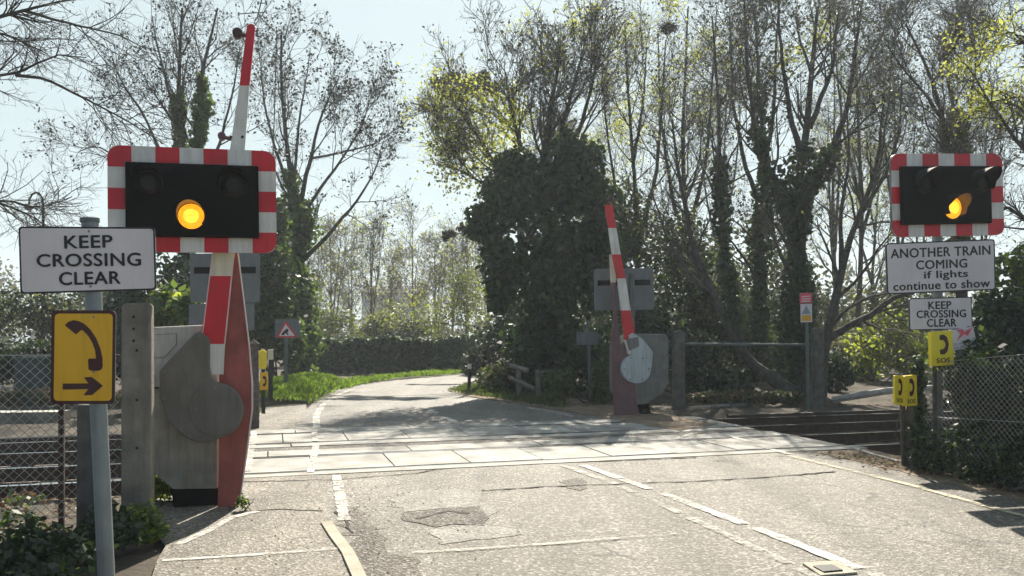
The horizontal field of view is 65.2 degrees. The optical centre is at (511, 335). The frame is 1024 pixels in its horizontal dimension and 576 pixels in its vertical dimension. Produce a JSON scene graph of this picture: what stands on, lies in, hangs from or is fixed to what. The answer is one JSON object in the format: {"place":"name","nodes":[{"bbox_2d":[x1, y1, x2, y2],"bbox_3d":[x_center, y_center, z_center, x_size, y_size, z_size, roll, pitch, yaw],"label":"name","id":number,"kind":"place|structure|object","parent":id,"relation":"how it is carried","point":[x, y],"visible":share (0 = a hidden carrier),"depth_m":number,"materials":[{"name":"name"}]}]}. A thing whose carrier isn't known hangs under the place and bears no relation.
{"place":"outdoors","nodes":[
{"label":"outdoors","id":0,"kind":"place"},
{"bbox_2d":[300,373,673,432],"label":"road","id":1,"kind":"structure","parent":0,"point":[405,399],"depth_m":17.27,"materials":[{"name":"asphalt"}]},
{"bbox_2d":[298,415,603,428],"bbox_3d":[-1.044,1.507,13.985,8.367,0.020,0.803,0,0,-17],"label":"road patch","id":2,"kind":"object","parent":1,"relation":"on","point":[492,420],"visible":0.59,"depth_m":14.01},
{"bbox_2d":[0,340,1023,575],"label":"ground","id":3,"kind":"structure","parent":0,"point":[133,560],"depth_m":16.32,"materials":[{"name":"soil"}]},
{"bbox_2d":[0,488,46,511],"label":"bramble","id":4,"kind":"object","parent":3,"relation":"on","point":[19,498],"visible":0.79,"depth_m":6.93,"materials":[{"name":"green plant"}]},
{"bbox_2d":[11,357,56,406],"bbox_3d":[-10.268,0.975,17.250,0.706,1.050,0.600,0,0,0],"label":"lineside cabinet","id":5,"kind":"object","parent":3,"relation":"on","point":[24,371],"visible":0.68,"depth_m":16.98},
{"bbox_2d":[0,410,69,423],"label":"railway track","id":6,"kind":"structure","parent":3,"relation":"on","point":[24,418],"depth_m":13.85,"materials":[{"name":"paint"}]},
{"bbox_2d":[0,275,84,345],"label":"shrub","id":7,"kind":"object","parent":3,"relation":"on","point":[22,310],"visible":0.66,"depth_m":25.60,"materials":[{"name":"green plant"}]},
{"bbox_2d":[0,353,119,529],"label":"chain link fence","id":8,"kind":"object","parent":3,"relation":"on","point":[61,460],"visible":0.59,"depth_m":6.41,"materials":[{"name":"metal"}]},
{"bbox_2d":[0,336,120,386],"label":"hedge","id":9,"kind":"object","parent":3,"relation":"on","point":[37,348],"visible":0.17,"depth_m":18.69,"materials":[{"name":"green plant"}]},
{"bbox_2d":[0,386,120,407],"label":"bramble","id":10,"kind":"object","parent":3,"relation":"on","point":[19,395],"visible":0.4,"depth_m":15.41,"materials":[{"name":"green plant"}]},
{"bbox_2d":[0,499,146,575],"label":"ivy","id":11,"kind":"object","parent":3,"relation":"on","point":[23,552],"visible":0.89,"depth_m":5.08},
{"bbox_2d":[76,404,94,531],"bbox_3d":[-3.352,1.046,6.334,0.146,1.020,0.160,0,0,-17],"label":"concrete post","id":12,"kind":"object","parent":3,"relation":"on","point":[85,498],"visible":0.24,"depth_m":6.25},
{"bbox_2d":[19,217,156,575],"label":"sign post","id":13,"kind":"object","parent":3,"relation":"on","point":[91,259],"visible":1,"depth_m":4.50,"materials":[{"name":"metal"}]},
{"bbox_2d":[0,0,190,249],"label":"bare tree","id":14,"kind":"object","parent":3,"relation":"on","point":[17,73],"visible":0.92,"depth_m":10.50,"materials":[{"name":"brown plant"}]},
{"bbox_2d":[121,303,154,510],"bbox_3d":[-2.905,0.638,6.216,0.213,1.791,0.203,0,0,-17],"label":"concrete post","id":15,"kind":"object","parent":3,"relation":"on","point":[137,402],"visible":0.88,"depth_m":6.12,"materials":[{"name":"concrete"}]},
{"bbox_2d":[113,497,171,547],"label":"weed","id":16,"kind":"object","parent":3,"relation":"on","point":[153,529],"visible":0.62,"depth_m":5.76,"materials":[{"name":"green plant"}]},
{"bbox_2d":[103,252,189,345],"bbox_3d":[-9.013,-0.352,20.019,2.672,3.749,2.025,0,0,0],"label":"evergreen bush","id":17,"kind":"object","parent":3,"relation":"on","point":[121,299],"visible":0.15,"depth_m":19.78,"materials":[{"name":"green plant"}]},
{"bbox_2d":[13,0,300,282],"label":"budding tree","id":18,"kind":"object","parent":3,"relation":"on","point":[202,114],"visible":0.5,"depth_m":21.95,"materials":[{"name":"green plant"}]},
{"bbox_2d":[146,279,203,326],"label":"shrub","id":19,"kind":"object","parent":3,"relation":"on","point":[168,303],"visible":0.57,"depth_m":15.72,"materials":[{"name":"green plant"}]},
{"bbox_2d":[152,475,347,575],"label":"footway","id":20,"kind":"structure","parent":3,"relation":"on","point":[232,536],"depth_m":5.97,"materials":[{"name":"concrete"}]},
{"bbox_2d":[107,145,276,334],"bbox_3d":[-2.644,0.005,6.719,0.814,3.202,1.150,0,0,42],"label":"crossing signal","id":21,"kind":"object","parent":20,"relation":"on","point":[190,200],"visible":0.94,"depth_m":6.70,"materials":[{"name":"black"}]},
{"bbox_2d":[154,24,254,506],"bbox_3d":[-2.746,-0.588,7.175,0.853,4.298,0.738,0,0,-17],"label":"crossing barrier","id":22,"kind":"object","parent":20,"relation":"on","point":[203,395],"visible":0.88,"depth_m":6.94,"materials":[{"name":"paint"}]},
{"bbox_2d":[245,194,307,376],"bbox_3d":[-7.411,-1.576,23.963,2.518,6.167,2.705,0,0,0],"label":"ivy bush","id":23,"kind":"object","parent":3,"relation":"on","point":[277,267],"visible":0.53,"depth_m":23.65,"materials":[{"name":"green plant"}]},
{"bbox_2d":[251,403,305,431],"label":"footway","id":24,"kind":"structure","parent":3,"relation":"on","point":[282,416],"depth_m":14.68,"materials":[{"name":"concrete"}]},
{"bbox_2d":[189,253,259,329],"bbox_3d":[-4.677,0.095,13.032,1.092,2.923,0.250,0,0,-17],"label":"crossing signal","id":25,"kind":"object","parent":24,"relation":"on","point":[200,263],"visible":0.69,"depth_m":12.93,"materials":[{"name":"grey metal"}]},
{"bbox_2d":[250,339,258,427],"bbox_3d":[-4.204,0.785,13.021,0.184,1.466,0.200,0,0,-17],"label":"post","id":26,"kind":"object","parent":24,"relation":"on","point":[254,348],"depth_m":12.95,"materials":[{"name":"concrete"}]},
{"bbox_2d":[259,350,267,413],"bbox_3d":[-4.365,0.803,14.038,0.160,1.127,0.206,0,0,-17],"label":"telephone box","id":27,"kind":"object","parent":24,"relation":"on","point":[263,373],"visible":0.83,"depth_m":13.95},
{"bbox_2d":[259,371,343,402],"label":"grass","id":28,"kind":"structure","parent":3,"relation":"on","point":[306,385],"depth_m":18.84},
{"bbox_2d":[275,319,299,382],"bbox_3d":[-5.289,0.469,18.822,0.559,1.729,0.114,0,0,-17],"label":"toad sign","id":29,"kind":"object","parent":28,"relation":"on","point":[285,329],"visible":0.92,"depth_m":18.79,"materials":[{"name":"red paint"}]},
{"bbox_2d":[212,1,438,374],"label":"budding tree","id":30,"kind":"object","parent":3,"relation":"on","point":[304,235],"visible":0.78,"depth_m":26.89,"materials":[{"name":"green plant"}]},
{"bbox_2d":[307,207,375,338],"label":"thin tree","id":31,"kind":"object","parent":3,"relation":"on","point":[336,271],"visible":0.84,"depth_m":43.98,"materials":[{"name":"green plant"}]},
{"bbox_2d":[325,213,381,336],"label":"thin tree","id":32,"kind":"object","parent":3,"relation":"on","point":[352,264],"visible":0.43,"depth_m":55.84,"materials":[{"name":"green plant"}]},
{"bbox_2d":[312,287,406,350],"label":"shrub","id":33,"kind":"object","parent":3,"relation":"on","point":[331,324],"visible":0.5,"depth_m":39.76,"materials":[{"name":"green plant"}]},
{"bbox_2d":[332,197,411,329],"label":"thin tree","id":34,"kind":"object","parent":3,"relation":"on","point":[379,228],"visible":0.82,"depth_m":45.83,"materials":[{"name":"green plant"}]},
{"bbox_2d":[308,334,475,374],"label":"hedge","id":35,"kind":"object","parent":3,"relation":"on","point":[392,354],"visible":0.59,"depth_m":31.95,"materials":[{"name":"green plant"}]},
{"bbox_2d":[368,239,415,323],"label":"thin tree","id":36,"kind":"object","parent":3,"relation":"on","point":[381,283],"visible":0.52,"depth_m":59.59,"materials":[{"name":"green plant"}]},
{"bbox_2d":[362,314,425,338],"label":"evergreen bush","id":37,"kind":"object","parent":3,"relation":"on","point":[412,332],"visible":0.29,"depth_m":39.79,"materials":[{"name":"green plant"}]},
{"bbox_2d":[360,286,431,337],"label":"apartment building","id":38,"kind":"structure","parent":3,"relation":"on","point":[378,302],"depth_m":150.00,"materials":[{"name":"grey glass"}]},
{"bbox_2d":[329,367,484,388],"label":"grass","id":39,"kind":"structure","parent":3,"relation":"on","point":[348,382],"depth_m":27.03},
{"bbox_2d":[383,190,439,334],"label":"thin tree","id":40,"kind":"object","parent":3,"relation":"on","point":[393,257],"visible":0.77,"depth_m":49.99,"materials":[{"name":"green plant"}]},
{"bbox_2d":[409,223,460,339],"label":"thin tree","id":41,"kind":"object","parent":3,"relation":"on","point":[437,270],"visible":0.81,"depth_m":47.04,"materials":[{"name":"green plant"}]},
{"bbox_2d":[394,251,495,340],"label":"shrub","id":42,"kind":"object","parent":3,"relation":"on","point":[461,287],"visible":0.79,"depth_m":40.85,"materials":[{"name":"green plant"}]},
{"bbox_2d":[437,208,484,333],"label":"thin tree","id":43,"kind":"object","parent":3,"relation":"on","point":[462,244],"visible":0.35,"depth_m":43.03,"materials":[{"name":"green plant"}]},
{"bbox_2d":[418,70,524,338],"bbox_3d":[-1.398,-4.119,30.083,4.334,11.849,1.074,0,0,0],"label":"tree","id":44,"kind":"object","parent":3,"relation":"on","point":[446,234],"visible":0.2,"depth_m":29.91,"materials":[{"name":"green plant"}]},
{"bbox_2d":[0,411,964,467],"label":"railway track","id":45,"kind":"structure","parent":3,"relation":"on","point":[810,425],"depth_m":13.55,"materials":[{"name":"metal"}]},
{"bbox_2d":[727,407,958,417],"bbox_3d":[28.869,1.550,22.442,51.800,0.140,0.100,0,0,-17],"label":"conductor rail","id":46,"kind":"object","parent":45,"relation":"on","point":[814,413],"visible":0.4,"depth_m":15.50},
{"bbox_2d":[0,429,969,506],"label":"railway track","id":47,"kind":"structure","parent":3,"relation":"on","point":[863,439],"depth_m":9.69,"materials":[{"name":"metal"}]},
{"bbox_2d":[460,294,518,374],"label":"evergreen bush","id":48,"kind":"object","parent":3,"relation":"on","point":[487,355],"visible":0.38,"depth_m":30.66,"materials":[{"name":"green plant"}]},
{"bbox_2d":[248,430,762,453],"bbox_3d":[-0.134,1.514,11.475,8.660,0.030,0.359,0,0,-17],"label":"road patch","id":49,"kind":"object","parent":3,"relation":"on","point":[459,442],"visible":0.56,"depth_m":11.37,"materials":[{"name":"concrete"}]},
{"bbox_2d":[0,255,1010,349],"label":"wood","id":50,"kind":"object","parent":3,"relation":"on","point":[848,272],"visible":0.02,"depth_m":86.84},
{"bbox_2d":[0,379,1023,566],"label":"leaf litter","id":51,"kind":"object","parent":3,"relation":"on","point":[845,456],"visible":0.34,"depth_m":8.96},
{"bbox_2d":[162,416,867,480],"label":"crossing deck","id":52,"kind":"structure","parent":3,"relation":"on","point":[359,461],"depth_m":10.89,"materials":[{"name":"concrete"}]},
{"bbox_2d":[389,0,650,391],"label":"ivy tree","id":53,"kind":"object","parent":3,"relation":"on","point":[455,151],"visible":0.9,"depth_m":21.17,"materials":[{"name":"green plant"}]},
{"bbox_2d":[460,128,627,394],"bbox_3d":[0.891,-1.981,21.017,4.242,7.030,2.912,0,0,21],"label":"ivy mass","id":54,"kind":"object","parent":53,"relation":"attached to","point":[557,282],"visible":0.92,"depth_m":20.46,"materials":[{"name":"green plant"}]},
{"bbox_2d":[450,383,717,430],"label":"verge","id":55,"kind":"structure","parent":3,"relation":"on","point":[653,419],"depth_m":14.97,"materials":[{"name":"concrete"}]},
{"bbox_2d":[475,363,534,391],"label":"bramble","id":56,"kind":"object","parent":55,"relation":"on","point":[495,376],"visible":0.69,"depth_m":20.52,"materials":[{"name":"green plant"}]},
{"bbox_2d":[443,382,573,407],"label":"grass","id":57,"kind":"structure","parent":55,"relation":"on","point":[530,397],"depth_m":19.15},
{"bbox_2d":[508,363,562,397],"bbox_3d":[0.562,1.075,19.046,1.327,0.870,0.399,0,0,0],"label":"broken fence","id":58,"kind":"object","parent":55,"relation":"on","point":[518,381],"visible":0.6,"depth_m":19.05,"materials":[{"name":"grey wood"}]},
{"bbox_2d":[539,316,622,404],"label":"bramble","id":59,"kind":"object","parent":55,"relation":"on","point":[600,385],"visible":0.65,"depth_m":17.43,"materials":[{"name":"green plant"}]},
{"bbox_2d":[576,322,597,403],"bbox_3d":[1.644,0.609,17.608,0.518,1.856,0.086,0,0,-17],"label":"sign","id":60,"kind":"object","parent":55,"relation":"on","point":[588,338],"visible":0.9,"depth_m":17.60,"materials":[{"name":"green paint"}]},
{"bbox_2d":[594,268,653,329],"bbox_3d":[2.162,0.109,15.449,1.251,2.865,0.250,0,0,-17],"label":"crossing signal","id":61,"kind":"object","parent":55,"relation":"on","point":[640,284],"visible":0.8,"depth_m":15.40,"materials":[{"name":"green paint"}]},
{"bbox_2d":[538,105,661,338],"bbox_3d":[2.891,-3.326,28.809,4.870,10.339,3.272,0,0,-36],"label":"bare tree","id":62,"kind":"object","parent":3,"relation":"on","point":[599,143],"visible":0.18,"depth_m":29.03,"materials":[{"name":"green plant"}]},
{"bbox_2d":[529,0,736,267],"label":"bare tree","id":63,"kind":"object","parent":3,"relation":"on","point":[638,138],"visible":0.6,"depth_m":23.95,"materials":[{"name":"brown plant"}]},
{"bbox_2d":[604,197,667,414],"bbox_3d":[2.316,-0.513,15.395,1.366,4.161,0.640,0,0,-17],"label":"crossing barrier","id":64,"kind":"object","parent":3,"relation":"on","point":[638,372],"visible":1,"depth_m":15.08,"materials":[{"name":"metal"}]},
{"bbox_2d":[654,346,665,385],"bbox_3d":[2.841,0.569,15.359,0.238,0.770,0.019,0,0,-17],"label":"door","id":65,"kind":"structure","parent":64,"relation":"in","point":[659,351],"depth_m":15.36,"materials":[{"name":"metal"}]},
{"bbox_2d":[578,172,743,373],"bbox_3d":[4.412,-1.749,23.910,5.187,6.544,3.870,0,0,0],"label":"evergreen bush","id":66,"kind":"object","parent":3,"relation":"on","point":[684,289],"visible":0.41,"depth_m":23.37,"materials":[{"name":"green plant"}]},
{"bbox_2d":[591,0,779,370],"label":"bare tree","id":67,"kind":"object","parent":3,"relation":"on","point":[683,118],"visible":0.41,"depth_m":24.93,"materials":[{"name":"brown plant"}]},
{"bbox_2d":[617,290,755,393],"bbox_3d":[4.279,0.152,19.927,3.546,2.798,2.310,0,0,0],"label":"evergreen bush","id":68,"kind":"object","parent":3,"relation":"on","point":[653,321],"visible":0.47,"depth_m":19.67,"materials":[{"name":"green plant"}]},
{"bbox_2d":[582,0,830,391],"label":"bare tree","id":69,"kind":"object","parent":3,"relation":"on","point":[730,322],"visible":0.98,"depth_m":19.41,"materials":[{"name":"brown plant"}]},
{"bbox_2d":[655,23,780,365],"bbox_3d":[8.638,-5.351,34.146,5.282,14.866,4.714,0,0,14],"label":"bare tree","id":70,"kind":"object","parent":3,"relation":"on","point":[735,173],"visible":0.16,"depth_m":33.80,"materials":[{"name":"brown plant"}]},
{"bbox_2d":[685,389,805,406],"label":"bramble","id":71,"kind":"object","parent":3,"relation":"on","point":[735,396],"visible":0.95,"depth_m":17.27,"materials":[{"name":"green plant"}]},
{"bbox_2d":[672,327,824,408],"bbox_3d":[4.954,0.754,16.713,3.337,1.875,0.197,0,0,-9],"label":"rail fence","id":72,"kind":"object","parent":3,"relation":"on","point":[817,396],"visible":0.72,"depth_m":16.80,"materials":[{"name":"concrete"}]},
{"bbox_2d":[720,295,788,375],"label":"evergreen bush","id":73,"kind":"object","parent":3,"relation":"on","point":[775,317],"visible":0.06,"depth_m":24.72,"materials":[{"name":"green plant"}]},
{"bbox_2d":[690,281,820,377],"bbox_3d":[7.399,-0.172,24.064,4.392,3.386,2.443,0,0,0],"label":"bush","id":74,"kind":"object","parent":3,"relation":"on","point":[734,357],"visible":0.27,"depth_m":23.52,"materials":[{"name":"green plant"}]},
{"bbox_2d":[656,210,856,359],"bbox_3d":[10.338,-2.259,33.704,8.402,7.630,5.483,0,0,0],"label":"bush","id":75,"kind":"object","parent":3,"relation":"on","point":[823,300],"visible":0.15,"depth_m":33.36,"materials":[{"name":"green plant"}]},
{"bbox_2d":[664,0,860,382],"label":"bare tree","id":76,"kind":"object","parent":3,"relation":"on","point":[758,314],"visible":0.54,"depth_m":21.88,"materials":[{"name":"brown plant"}]},
{"bbox_2d":[676,0,929,392],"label":"bare tree","id":77,"kind":"object","parent":3,"relation":"on","point":[794,221],"visible":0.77,"depth_m":19.86,"materials":[{"name":"brown plant"}]},
{"bbox_2d":[799,293,811,410],"bbox_3d":[6.024,0.346,16.467,0.305,2.470,0.087,0,0,-17],"label":"warning sign","id":78,"kind":"object","parent":3,"relation":"on","point":[805,310],"visible":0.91,"depth_m":16.46,"materials":[{"name":"green paint"}]},
{"bbox_2d":[778,19,888,356],"bbox_3d":[13.664,-5.550,33.223,3.967,15.158,6.271,0,0,34],"label":"bare tree","id":79,"kind":"object","parent":3,"relation":"on","point":[831,192],"visible":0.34,"depth_m":33.04,"materials":[{"name":"brown plant"}]},
{"bbox_2d":[827,350,856,392],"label":"evergreen bush","id":80,"kind":"object","parent":3,"relation":"on","point":[838,367],"visible":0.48,"depth_m":20.28,"materials":[{"name":"green plant"}]},
{"bbox_2d":[783,0,947,366],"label":"bare tree","id":81,"kind":"object","parent":3,"relation":"on","point":[857,184],"visible":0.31,"depth_m":25.97,"materials":[{"name":"brown plant"}]},
{"bbox_2d":[831,296,931,382],"bbox_3d":[10.695,0.092,22.982,3.060,2.873,1.979,0,0,0],"label":"bush","id":82,"kind":"object","parent":3,"relation":"on","point":[868,363],"visible":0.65,"depth_m":22.74,"materials":[{"name":"green plant"}]},
{"bbox_2d":[814,277,952,373],"bbox_3d":[12.791,-0.454,26.892,4.603,3.964,3.032,0,0,-18],"label":"bush","id":83,"kind":"object","parent":3,"relation":"on","point":[877,301],"visible":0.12,"depth_m":26.72,"materials":[{"name":"green plant"}]},
{"bbox_2d":[831,385,944,402],"bbox_3d":[7.910,1.223,16.877,2.190,0.439,0.198,0,0,16],"label":"fallen log","id":84,"kind":"object","parent":3,"relation":"on","point":[863,394],"visible":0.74,"depth_m":16.93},
{"bbox_2d":[839,128,937,333],"bbox_3d":[17.579,-4.231,37.961,5.782,12.278,3.886,0,0,23],"label":"bare tree","id":85,"kind":"object","parent":3,"relation":"on","point":[871,273],"visible":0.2,"depth_m":37.97,"materials":[{"name":"brown plant"}]},
{"bbox_2d":[765,18,1023,397],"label":"bare tree","id":86,"kind":"object","parent":3,"relation":"on","point":[831,321],"visible":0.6,"depth_m":18.96,"materials":[{"name":"brown plant"}]},
{"bbox_2d":[831,34,962,366],"bbox_3d":[14.678,-4.666,30.227,4.243,13.379,4.753,0,0,43],"label":"bare tree","id":87,"kind":"object","parent":3,"relation":"on","point":[888,189],"visible":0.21,"depth_m":30.00,"materials":[{"name":"brown plant"}]},
{"bbox_2d":[810,449,1023,500],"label":"verge","id":88,"kind":"structure","parent":3,"relation":"on","point":[970,485],"depth_m":8.63,"materials":[{"name":"soil"}]},
{"bbox_2d":[893,375,916,465],"bbox_3d":[4.361,0.964,8.981,0.290,1.064,0.309,0,0,0],"label":"telephone box","id":89,"kind":"object","parent":88,"relation":"on","point":[904,390],"visible":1,"depth_m":8.86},
{"bbox_2d":[928,330,953,471],"bbox_3d":[4.616,0.712,8.682,0.310,1.543,0.146,0,0,-17],"label":"telephone box","id":90,"kind":"object","parent":88,"relation":"on","point":[940,348],"visible":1,"depth_m":8.62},
{"bbox_2d":[906,404,1023,492],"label":"bramble","id":91,"kind":"object","parent":88,"relation":"on","point":[989,469],"visible":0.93,"depth_m":8.22,"materials":[{"name":"green plant"}]},
{"bbox_2d":[907,354,1023,487],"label":"chain link fence","id":92,"kind":"object","parent":88,"relation":"on","point":[910,410],"visible":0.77,"depth_m":8.33,"materials":[{"name":"metal"}]},
{"bbox_2d":[895,355,930,466],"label":"ivy","id":93,"kind":"object","parent":92,"relation":"attached to","point":[919,408],"visible":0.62,"depth_m":8.94,"materials":[{"name":"green plant"}]},
{"bbox_2d":[938,311,1023,475],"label":"bush","id":94,"kind":"object","parent":88,"relation":"on","point":[981,345],"visible":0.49,"depth_m":8.53,"materials":[{"name":"green plant"}]},
{"bbox_2d":[842,0,1023,353],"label":"bare tree","id":95,"kind":"object","parent":3,"relation":"on","point":[945,136],"visible":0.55,"depth_m":16.86,"materials":[{"name":"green plant"}]},
{"bbox_2d":[885,154,1003,463],"bbox_3d":[4.904,-0.256,8.928,1.660,3.677,0.475,0,0,-17],"label":"crossing signal","id":96,"kind":"object","parent":3,"relation":"on","point":[937,197],"visible":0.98,"depth_m":8.95,"materials":[{"name":"white"}]},
{"bbox_2d":[952,327,977,454],"bbox_3d":[5.002,0.750,8.882,0.540,1.710,0.108,0,0,-17],"label":"warning sign","id":97,"kind":"object","parent":3,"relation":"on","point":[961,335],"visible":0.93,"depth_m":8.83,"materials":[{"name":"metal"}]},
{"bbox_2d":[912,0,1023,257],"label":"bare tree","id":98,"kind":"object","parent":3,"relation":"on","point":[977,97],"visible":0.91,"depth_m":12.48,"materials":[{"name":"green plant"}]},
{"bbox_2d":[943,280,1023,404],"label":"evergreen bush","id":99,"kind":"object","parent":3,"relation":"on","point":[1000,317],"visible":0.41,"depth_m":11.65,"materials":[{"name":"green plant"}]},
{"bbox_2d":[945,76,1023,291],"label":"bare tree","id":100,"kind":"object","parent":3,"relation":"on","point":[986,236],"visible":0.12,"depth_m":32.58,"materials":[{"name":"green plant"}]},
{"bbox_2d":[995,243,1023,339],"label":"bush","id":101,"kind":"object","parent":3,"relation":"on","point":[1015,269],"visible":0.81,"depth_m":14.94,"materials":[{"name":"green plant"}]},
{"bbox_2d":[0,0,1023,342],"label":"sky","id":102,"kind":"structure","parent":0,"point":[397,22],"materials":[{"name":"white"}]},
{"bbox_2d":[316,451,1023,575],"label":"road","id":103,"kind":"structure","parent":0,"point":[873,525],"depth_m":6.54,"materials":[{"name":"asphalt"}]},
{"bbox_2d":[321,521,366,575],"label":"kerb","id":104,"kind":"structure","parent":103,"relation":"on","point":[349,556],"depth_m":5.53,"materials":[{"name":"concrete"}]},
{"bbox_2d":[336,505,420,575],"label":"road patch","id":105,"kind":"object","parent":103,"relation":"on","point":[362,545],"visible":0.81,"depth_m":5.51,"materials":[{"name":"asphalt"}]},
{"bbox_2d":[388,489,497,515],"bbox_3d":[-0.649,1.498,7.127,0.906,0.003,1.337,0,0,-15],"label":"road patch","id":106,"kind":"object","parent":103,"relation":"on","point":[432,499],"visible":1,"depth_m":7.28,"materials":[{"name":"asphalt"}]},
{"bbox_2d":[401,505,488,526],"bbox_3d":[-0.557,1.496,6.624,0.717,0.003,0.748,0,0,-11],"label":"road patch","id":107,"kind":"object","parent":103,"relation":"on","point":[476,515],"visible":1,"depth_m":6.59,"materials":[{"name":"asphalt"}]},
{"bbox_2d":[429,525,520,543],"bbox_3d":[-0.303,1.498,6.096,0.662,0.003,0.463,0,0,-24],"label":"road patch","id":108,"kind":"object","parent":103,"relation":"on","point":[449,535],"visible":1,"depth_m":6.06,"materials":[{"name":"asphalt"}]},
{"bbox_2d":[162,389,1023,575],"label":"road marking","id":109,"kind":"object","parent":103,"relation":"on","point":[813,550],"visible":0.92,"depth_m":6.83,"materials":[{"name":"white paint"}]},
{"bbox_2d":[803,560,856,575],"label":"road stud","id":110,"kind":"object","parent":103,"relation":"on","point":[829,568],"visible":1,"depth_m":5.09,"materials":[{"name":"concrete"}]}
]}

